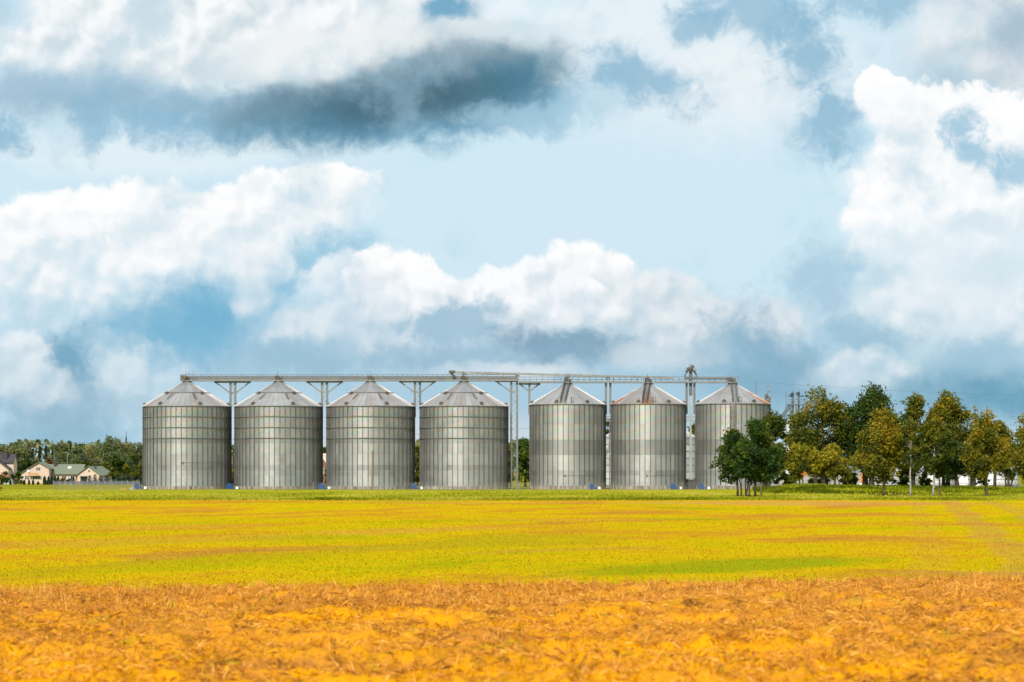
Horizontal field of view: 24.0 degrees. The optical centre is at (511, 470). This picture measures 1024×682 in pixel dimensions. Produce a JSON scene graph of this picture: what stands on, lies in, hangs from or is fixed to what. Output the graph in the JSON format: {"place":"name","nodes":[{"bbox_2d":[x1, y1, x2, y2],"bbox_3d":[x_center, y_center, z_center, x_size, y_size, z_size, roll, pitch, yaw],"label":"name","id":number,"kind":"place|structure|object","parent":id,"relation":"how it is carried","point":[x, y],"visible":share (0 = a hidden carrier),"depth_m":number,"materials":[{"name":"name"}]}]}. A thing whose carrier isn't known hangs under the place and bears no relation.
{"place":"outdoors","nodes":[
{"label":"outdoors","id":0,"kind":"place"},
{"bbox_2d":[54,428,528,442],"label":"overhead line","id":1,"kind":"object","parent":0,"point":[123,442],"visible":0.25,"depth_m":799.98,"materials":[{"name":"metal"}]},
{"bbox_2d":[0,499,1023,590],"bbox_3d":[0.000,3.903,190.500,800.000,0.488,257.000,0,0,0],"label":"crop field","id":2,"kind":"structure","parent":0,"point":[394,508],"depth_m":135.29,"materials":[{"name":"yellow plant"}]},
{"bbox_2d":[0,572,1023,681],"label":"stubble field","id":3,"kind":"structure","parent":0,"point":[304,657],"depth_m":26.50,"materials":[{"name":"plant"}]},
{"bbox_2d":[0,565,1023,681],"bbox_3d":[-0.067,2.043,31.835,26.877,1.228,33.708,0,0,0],"label":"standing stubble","id":4,"kind":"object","parent":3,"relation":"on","point":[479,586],"visible":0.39,"depth_m":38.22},
{"bbox_2d":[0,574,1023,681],"bbox_3d":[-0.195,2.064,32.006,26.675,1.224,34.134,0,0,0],"label":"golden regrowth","id":5,"kind":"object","parent":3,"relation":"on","point":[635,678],"visible":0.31,"depth_m":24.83,"materials":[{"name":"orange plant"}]},
{"bbox_2d":[0,472,1023,499],"bbox_3d":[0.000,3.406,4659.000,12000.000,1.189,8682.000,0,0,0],"label":"grass field","id":6,"kind":"structure","parent":0,"point":[22,487],"depth_m":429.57,"materials":[{"name":"green plant"}]},
{"bbox_2d":[0,471,16,483],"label":"round bush","id":7,"kind":"object","parent":6,"relation":"on","point":[4,479],"visible":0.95,"depth_m":684.79,"materials":[{"name":"green plant"}]},
{"bbox_2d":[0,452,17,483],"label":"house","id":8,"kind":"structure","parent":6,"relation":"on","point":[8,463],"depth_m":700.00,"materials":[{"name":"beige paint"}]},
{"bbox_2d":[0,444,17,466],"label":"broad tree","id":9,"kind":"object","parent":6,"relation":"on","point":[3,448],"visible":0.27,"depth_m":898.98,"materials":[{"name":"green plant"}]},
{"bbox_2d":[8,445,27,478],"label":"broad tree","id":10,"kind":"object","parent":6,"relation":"on","point":[13,450],"visible":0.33,"depth_m":935.62,"materials":[{"name":"green plant"}]},
{"bbox_2d":[13,471,23,480],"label":"round bush","id":11,"kind":"object","parent":6,"relation":"on","point":[18,475],"visible":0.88,"depth_m":699.71,"materials":[{"name":"green plant"}]},
{"bbox_2d":[17,445,30,470],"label":"broad tree","id":12,"kind":"object","parent":6,"relation":"on","point":[25,453],"visible":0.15,"depth_m":973.14,"materials":[{"name":"green plant"}]},
{"bbox_2d":[17,457,32,471],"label":"broad tree","id":13,"kind":"object","parent":6,"relation":"on","point":[22,468],"visible":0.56,"depth_m":759.72,"materials":[{"name":"green plant"}]},
{"bbox_2d":[25,441,37,459],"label":"broad tree","id":14,"kind":"object","parent":6,"relation":"on","point":[29,444],"visible":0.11,"depth_m":1009.76,"materials":[{"name":"green plant"}]},
{"bbox_2d":[37,445,41,461],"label":"dark spruce","id":15,"kind":"object","parent":6,"relation":"on","point":[39,455],"visible":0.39,"depth_m":999.74,"materials":[{"name":"green plant"}]},
{"bbox_2d":[43,480,58,484],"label":"hedge","id":16,"kind":"object","parent":6,"relation":"on","point":[46,482],"visible":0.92,"depth_m":659.75,"materials":[{"name":"green plant"}]},
{"bbox_2d":[21,459,85,483],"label":"house","id":17,"kind":"structure","parent":6,"relation":"on","point":[38,471],"depth_m":729.63,"materials":[{"name":"beige paint"}]},
{"bbox_2d":[43,441,78,463],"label":"broad tree","id":18,"kind":"object","parent":6,"relation":"on","point":[61,450],"visible":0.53,"depth_m":898.88,"materials":[{"name":"green plant"}]},
{"bbox_2d":[65,458,78,463],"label":"broad tree","id":19,"kind":"object","parent":6,"relation":"on","point":[72,460],"visible":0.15,"depth_m":799.37,"materials":[{"name":"green plant"}]},
{"bbox_2d":[69,443,92,466],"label":"broad tree","id":20,"kind":"object","parent":6,"relation":"on","point":[78,452],"visible":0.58,"depth_m":935.42,"materials":[{"name":"green plant"}]},
{"bbox_2d":[81,445,100,465],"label":"broad tree","id":21,"kind":"object","parent":6,"relation":"on","point":[89,453],"visible":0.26,"depth_m":972.73,"materials":[{"name":"green plant"}]},
{"bbox_2d":[75,466,111,482],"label":"house","id":22,"kind":"structure","parent":6,"relation":"on","point":[91,471],"depth_m":724.49,"materials":[{"name":"beige paint"}]},
{"bbox_2d":[53,480,138,484],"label":"garden fence","id":23,"kind":"object","parent":6,"relation":"on","point":[110,481],"visible":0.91,"depth_m":654.98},
{"bbox_2d":[91,458,100,465],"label":"broad tree","id":24,"kind":"object","parent":6,"relation":"on","point":[95,461],"visible":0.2,"depth_m":828.86,"materials":[{"name":"green plant"}]},
{"bbox_2d":[53,483,139,489],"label":"wire fence","id":25,"kind":"object","parent":6,"relation":"on","point":[97,485],"visible":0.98,"depth_m":477.99,"materials":[{"name":"grey metal"}]},
{"bbox_2d":[92,441,105,459],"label":"broad tree","id":26,"kind":"object","parent":6,"relation":"on","point":[99,445],"visible":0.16,"depth_m":1010.61,"materials":[{"name":"green plant"}]},
{"bbox_2d":[101,461,109,470],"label":"broad tree","id":27,"kind":"object","parent":6,"relation":"on","point":[104,464],"visible":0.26,"depth_m":759.83,"materials":[{"name":"green plant"}]},
{"bbox_2d":[98,434,123,473],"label":"broad tree","id":28,"kind":"object","parent":6,"relation":"on","point":[106,454],"visible":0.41,"depth_m":899.04,"materials":[{"name":"green plant"}]},
{"bbox_2d":[108,467,119,480],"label":"broad tree","id":29,"kind":"object","parent":6,"relation":"on","point":[112,473],"visible":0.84,"depth_m":699.72,"materials":[{"name":"green plant"}]},
{"bbox_2d":[108,454,126,480],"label":"broad tree","id":30,"kind":"object","parent":6,"relation":"on","point":[115,461],"visible":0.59,"depth_m":799.15,"materials":[{"name":"green plant"}]},
{"bbox_2d":[109,438,135,474],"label":"broad tree","id":31,"kind":"object","parent":6,"relation":"on","point":[119,447],"visible":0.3,"depth_m":935.00,"materials":[{"name":"green plant"}]},
{"bbox_2d":[119,463,131,480],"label":"broad tree","id":32,"kind":"object","parent":6,"relation":"on","point":[127,469],"visible":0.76,"depth_m":704.94,"materials":[{"name":"green plant"}]},
{"bbox_2d":[120,441,133,457],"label":"broad tree","id":33,"kind":"object","parent":6,"relation":"on","point":[126,450],"visible":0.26,"depth_m":972.89,"materials":[{"name":"green plant"}]},
{"bbox_2d":[118,453,141,480],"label":"broad tree","id":34,"kind":"object","parent":6,"relation":"on","point":[135,460],"visible":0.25,"depth_m":814.65,"materials":[{"name":"green plant"}]},
{"bbox_2d":[129,442,141,479],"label":"broad tree","id":35,"kind":"object","parent":6,"relation":"on","point":[138,451],"visible":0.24,"depth_m":897.66,"materials":[{"name":"green plant"}]},
{"bbox_2d":[130,462,141,480],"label":"broad tree","id":36,"kind":"object","parent":6,"relation":"on","point":[137,471],"visible":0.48,"depth_m":699.63,"materials":[{"name":"green plant"}]},
{"bbox_2d":[142,381,231,488],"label":"grain silo","id":37,"kind":"object","parent":6,"relation":"on","point":[186,434],"visible":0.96,"depth_m":502.32,"materials":[{"name":"metal"}]},
{"bbox_2d":[214,381,250,416],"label":"conveyor support","id":38,"kind":"object","parent":37,"relation":"attached to","point":[230,392],"visible":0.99,"depth_m":509.86,"materials":[{"name":"metal"}]},
{"bbox_2d":[180,371,517,380],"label":"conveyor bridge","id":39,"kind":"structure","parent":38,"relation":"on","point":[349,378],"depth_m":508.97,"materials":[{"name":"metal"}]},
{"bbox_2d":[226,483,238,488],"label":"aeration fan","id":40,"kind":"object","parent":6,"relation":"on","point":[229,486],"visible":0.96,"depth_m":504.10},
{"bbox_2d":[234,381,322,488],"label":"grain silo","id":41,"kind":"object","parent":6,"relation":"on","point":[278,434],"visible":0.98,"depth_m":502.28,"materials":[{"name":"metal"}]},
{"bbox_2d":[306,381,342,416],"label":"conveyor support","id":42,"kind":"object","parent":41,"relation":"attached to","point":[322,391],"visible":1,"depth_m":509.83,"materials":[{"name":"metal"}]},
{"bbox_2d":[323,453,325,484],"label":"house","id":43,"kind":"structure","parent":6,"relation":"on","point":[324,460],"depth_m":658.32,"materials":[{"name":"beige paint"}]},
{"bbox_2d":[318,483,330,488],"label":"aeration fan","id":44,"kind":"object","parent":6,"relation":"on","point":[320,486],"visible":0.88,"depth_m":504.10},
{"bbox_2d":[326,381,415,488],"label":"grain silo","id":45,"kind":"object","parent":6,"relation":"on","point":[365,419],"visible":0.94,"depth_m":502.35,"materials":[{"name":"metal"}]},
{"bbox_2d":[371,450,373,488],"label":"utility pole","id":46,"kind":"object","parent":6,"relation":"on","point":[372,453],"visible":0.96,"depth_m":487.88,"materials":[{"name":"grey wood"}]},
{"bbox_2d":[415,445,418,485],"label":"broad tree","id":47,"kind":"object","parent":6,"relation":"on","point":[417,464],"visible":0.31,"depth_m":598.52,"materials":[{"name":"green plant"}]},
{"bbox_2d":[419,381,508,488],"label":"grain silo","id":48,"kind":"object","parent":6,"relation":"on","point":[463,433],"visible":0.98,"depth_m":502.26,"materials":[{"name":"metal"}]},
{"bbox_2d":[399,381,435,416],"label":"conveyor support","id":49,"kind":"object","parent":48,"relation":"attached to","point":[419,388],"visible":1,"depth_m":509.83,"materials":[{"name":"metal"}]},
{"bbox_2d":[495,381,517,488],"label":"conveyor support","id":50,"kind":"object","parent":6,"relation":"on","point":[516,432],"visible":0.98,"depth_m":509.83,"materials":[{"name":"metal"}]},
{"bbox_2d":[449,370,672,380],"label":"sloping conveyor","id":51,"kind":"object","parent":50,"relation":"on","point":[555,374],"visible":1,"depth_m":509.95,"materials":[{"name":"metal"}]},
{"bbox_2d":[313,482,704,489],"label":"wire fence","id":52,"kind":"object","parent":6,"relation":"on","point":[511,486],"visible":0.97,"depth_m":478.00,"materials":[{"name":"grey metal"}]},
{"bbox_2d":[0,438,1021,475],"bbox_3d":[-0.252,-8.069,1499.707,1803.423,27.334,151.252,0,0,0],"label":"wood","id":53,"kind":"object","parent":6,"relation":"on","point":[21,442],"visible":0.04,"depth_m":1496.96,"materials":[{"name":"green plant"}]},
{"bbox_2d":[509,443,515,485],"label":"broad tree","id":54,"kind":"object","parent":6,"relation":"on","point":[513,478],"visible":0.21,"depth_m":589.05,"materials":[{"name":"green plant"}]},
{"bbox_2d":[509,437,528,486],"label":"broad tree","id":55,"kind":"object","parent":6,"relation":"on","point":[523,457],"visible":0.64,"depth_m":573.01,"materials":[{"name":"green plant"}]},
{"bbox_2d":[529,378,605,488],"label":"grain silo","id":56,"kind":"object","parent":6,"relation":"on","point":[567,433],"visible":0.97,"depth_m":503.23,"materials":[{"name":"metal"}]},
{"bbox_2d":[519,383,539,414],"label":"conveyor support","id":57,"kind":"object","parent":56,"relation":"attached to","point":[528,384],"visible":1,"depth_m":509.83,"materials":[{"name":"metal"}]},
{"bbox_2d":[605,383,610,413],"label":"conveyor support","id":58,"kind":"object","parent":56,"relation":"attached to","point":[609,397],"visible":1,"depth_m":509.83,"materials":[{"name":"metal"}]},
{"bbox_2d":[518,373,738,384],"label":"conveyor bridge","id":59,"kind":"structure","parent":56,"relation":"on","point":[647,380],"depth_m":508.95,"materials":[{"name":"metal"}]},
{"bbox_2d":[610,381,685,488],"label":"grain silo","id":60,"kind":"object","parent":6,"relation":"on","point":[647,433],"visible":0.95,"depth_m":503.30,"materials":[{"name":"metal"}]},
{"bbox_2d":[606,431,694,487],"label":"silo","id":61,"kind":"object","parent":6,"relation":"on","point":[687,457],"visible":0.08,"depth_m":550.63,"materials":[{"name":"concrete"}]},
{"bbox_2d":[606,416,694,487],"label":"pipe rack","id":62,"kind":"object","parent":6,"relation":"on","point":[609,439],"visible":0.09,"depth_m":542.51,"materials":[{"name":"metal"}]},
{"bbox_2d":[684,365,696,488],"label":"bucket elevator","id":63,"kind":"object","parent":6,"relation":"on","point":[691,482],"visible":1,"depth_m":509.80,"materials":[{"name":"metal"}]},
{"bbox_2d":[687,423,694,435],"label":"broad tree","id":64,"kind":"object","parent":6,"relation":"on","point":[693,429],"visible":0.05,"depth_m":599.29,"materials":[{"name":"green plant"}]},
{"bbox_2d":[708,427,745,495],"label":"young tree","id":65,"kind":"object","parent":6,"relation":"on","point":[732,437],"visible":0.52,"depth_m":364.86,"materials":[{"name":"green plant"}]},
{"bbox_2d":[695,378,770,488],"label":"grain silo","id":66,"kind":"object","parent":6,"relation":"on","point":[735,405],"visible":0.7,"depth_m":504.02,"materials":[{"name":"metal"}]},
{"bbox_2d":[686,383,695,413],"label":"conveyor support","id":67,"kind":"object","parent":66,"relation":"attached to","point":[694,398],"visible":1,"depth_m":509.83,"materials":[{"name":"metal"}]},
{"bbox_2d":[730,416,784,496],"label":"young tree","id":68,"kind":"object","parent":6,"relation":"on","point":[758,468],"visible":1,"depth_m":357.00,"materials":[{"name":"green plant"}]},
{"bbox_2d":[760,442,777,493],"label":"young tree","id":69,"kind":"object","parent":6,"relation":"on","point":[769,481],"visible":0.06,"depth_m":391.84,"materials":[{"name":"green plant"}]},
{"bbox_2d":[746,410,793,486],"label":"maple tree","id":70,"kind":"object","parent":6,"relation":"on","point":[777,424],"visible":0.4,"depth_m":468.46,"materials":[{"name":"dark green leaves"},{"name":"dark bark"}]},
{"bbox_2d":[773,471,795,484],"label":"round bush","id":71,"kind":"object","parent":6,"relation":"on","point":[786,478],"visible":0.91,"depth_m":523.53,"materials":[{"name":"green plant"}]},
{"bbox_2d":[781,441,826,483],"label":"bushy tree","id":72,"kind":"object","parent":6,"relation":"on","point":[798,460],"visible":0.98,"depth_m":466.64,"materials":[{"name":"green plant"}]},
{"bbox_2d":[771,475,860,485],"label":"yard wall","id":73,"kind":"structure","parent":6,"relation":"on","point":[805,478],"depth_m":547.94,"materials":[{"name":"grey concrete"}]},
{"bbox_2d":[807,477,830,483],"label":"round bush","id":74,"kind":"object","parent":6,"relation":"on","point":[810,480],"visible":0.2,"depth_m":523.03,"materials":[{"name":"green plant"}]},
{"bbox_2d":[782,384,860,483],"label":"tall tree","id":75,"kind":"object","parent":6,"relation":"on","point":[825,410],"visible":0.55,"depth_m":503.98,"materials":[{"name":"green plant"}]},
{"bbox_2d":[815,442,857,484],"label":"bushy tree","id":76,"kind":"object","parent":6,"relation":"on","point":[831,453],"visible":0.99,"depth_m":469.35,"materials":[{"name":"green plant"}]},
{"bbox_2d":[839,468,858,484],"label":"round bush","id":77,"kind":"object","parent":6,"relation":"on","point":[854,480],"visible":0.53,"depth_m":523.80,"materials":[{"name":"green plant"}]},
{"bbox_2d":[827,381,907,484],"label":"oak tree","id":78,"kind":"object","parent":6,"relation":"on","point":[865,405],"visible":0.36,"depth_m":502.53,"materials":[{"name":"green plant"}]},
{"bbox_2d":[853,426,885,484],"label":"tall tree","id":79,"kind":"object","parent":6,"relation":"on","point":[865,474],"visible":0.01,"depth_m":499.45,"materials":[{"name":"green plant"}]},
{"bbox_2d":[849,403,908,495],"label":"column tree","id":80,"kind":"object","parent":6,"relation":"on","point":[884,437],"visible":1,"depth_m":360.86,"materials":[{"name":"green plant"}]},
{"bbox_2d":[858,462,903,485],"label":"house","id":81,"kind":"structure","parent":6,"relation":"on","point":[859,473],"depth_m":570.54,"materials":[{"name":"concrete"}]},
{"bbox_2d":[807,470,967,484],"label":"storage hall","id":82,"kind":"structure","parent":6,"relation":"on","point":[962,480],"depth_m":640.00,"materials":[{"name":"white paint"}]},
{"bbox_2d":[752,483,1023,494],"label":"hedge","id":83,"kind":"object","parent":6,"relation":"on","point":[815,488],"visible":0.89,"depth_m":401.33,"materials":[{"name":"green plant"}]},
{"bbox_2d":[892,471,908,485],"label":"round bush","id":84,"kind":"object","parent":6,"relation":"on","point":[903,481],"visible":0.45,"depth_m":523.45,"materials":[{"name":"green plant"}]},
{"bbox_2d":[895,392,928,485],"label":"tall tree","id":85,"kind":"object","parent":6,"relation":"on","point":[915,405],"visible":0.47,"depth_m":505.37,"materials":[{"name":"green plant"}]},
{"bbox_2d":[900,417,926,495],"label":"birch tree","id":86,"kind":"object","parent":6,"relation":"on","point":[912,431],"visible":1,"depth_m":361.57,"materials":[{"name":"green plant"}]},
{"bbox_2d":[918,471,932,485],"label":"round bush","id":87,"kind":"object","parent":6,"relation":"on","point":[924,480],"visible":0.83,"depth_m":523.61,"materials":[{"name":"green plant"}]},
{"bbox_2d":[915,467,953,486],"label":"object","id":88,"kind":"object","parent":6,"relation":"on","point":[936,480],"visible":0.18,"depth_m":571.36,"materials":[{"name":"concrete"}]},
{"bbox_2d":[915,414,957,495],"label":"willow tree","id":89,"kind":"object","parent":6,"relation":"on","point":[933,435],"visible":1,"depth_m":361.36,"materials":[{"name":"green plant"}]},
{"bbox_2d":[935,447,950,494],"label":"young tree","id":90,"kind":"object","parent":6,"relation":"on","point":[942,471],"visible":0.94,"depth_m":363.84,"materials":[{"name":"green plant"}]},
{"bbox_2d":[923,439,968,485],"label":"round tree","id":91,"kind":"object","parent":6,"relation":"on","point":[957,466],"visible":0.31,"depth_m":496.30,"materials":[{"name":"green plant"}]},
{"bbox_2d":[919,389,974,486],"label":"tall tree","id":92,"kind":"object","parent":6,"relation":"on","point":[948,409],"visible":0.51,"depth_m":504.06,"materials":[{"name":"green plant"}]},
{"bbox_2d":[966,426,975,486],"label":"tall tree","id":93,"kind":"object","parent":6,"relation":"on","point":[972,481],"visible":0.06,"depth_m":499.60,"materials":[{"name":"green plant"}]},
{"bbox_2d":[968,405,979,484],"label":"tree","id":94,"kind":"object","parent":6,"relation":"on","point":[974,419],"visible":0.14,"depth_m":511.78,"materials":[{"name":"green plant"}]},
{"bbox_2d":[977,475,990,485],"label":"round bush","id":95,"kind":"object","parent":6,"relation":"on","point":[982,482],"visible":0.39,"depth_m":523.72,"materials":[{"name":"green plant"}]},
{"bbox_2d":[956,407,1013,495],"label":"column tree","id":96,"kind":"object","parent":6,"relation":"on","point":[977,459],"visible":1,"depth_m":362.94,"materials":[{"name":"green plant"}]},
{"bbox_2d":[968,467,1018,486],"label":"house","id":97,"kind":"structure","parent":6,"relation":"on","point":[1000,479],"depth_m":569.39,"materials":[{"name":"concrete"}]},
{"bbox_2d":[985,420,1016,485],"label":"tall tree","id":98,"kind":"object","parent":6,"relation":"on","point":[1003,431],"visible":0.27,"depth_m":499.02,"materials":[{"name":"green plant"}]},
{"bbox_2d":[996,440,1023,486],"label":"bushy tree","id":99,"kind":"object","parent":6,"relation":"on","point":[1009,475],"visible":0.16,"depth_m":495.80,"materials":[{"name":"green plant"}]},
{"bbox_2d":[1007,412,1023,484],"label":"tall tree","id":100,"kind":"object","parent":6,"relation":"on","point":[1017,461],"visible":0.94,"depth_m":418.74,"materials":[{"name":"green plant"}]},
{"bbox_2d":[0,0,1023,471],"label":"sky","id":101,"kind":"structure","parent":0,"point":[830,193],"materials":[{"name":"blue"}]},
{"bbox_2d":[765,383,774,413],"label":"elevator tower","id":102,"kind":"structure","parent":0,"point":[767,397],"depth_m":555.60,"materials":[{"name":"metal"}]},
{"bbox_2d":[781,390,807,473],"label":"transmission tower","id":103,"kind":"structure","parent":0,"point":[792,403],"depth_m":555.53,"materials":[{"name":"metal"}]},
{"bbox_2d":[761,382,1021,395],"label":"overhead line","id":104,"kind":"object","parent":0,"point":[890,390],"visible":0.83,"depth_m":639.99,"materials":[{"name":"metal"}]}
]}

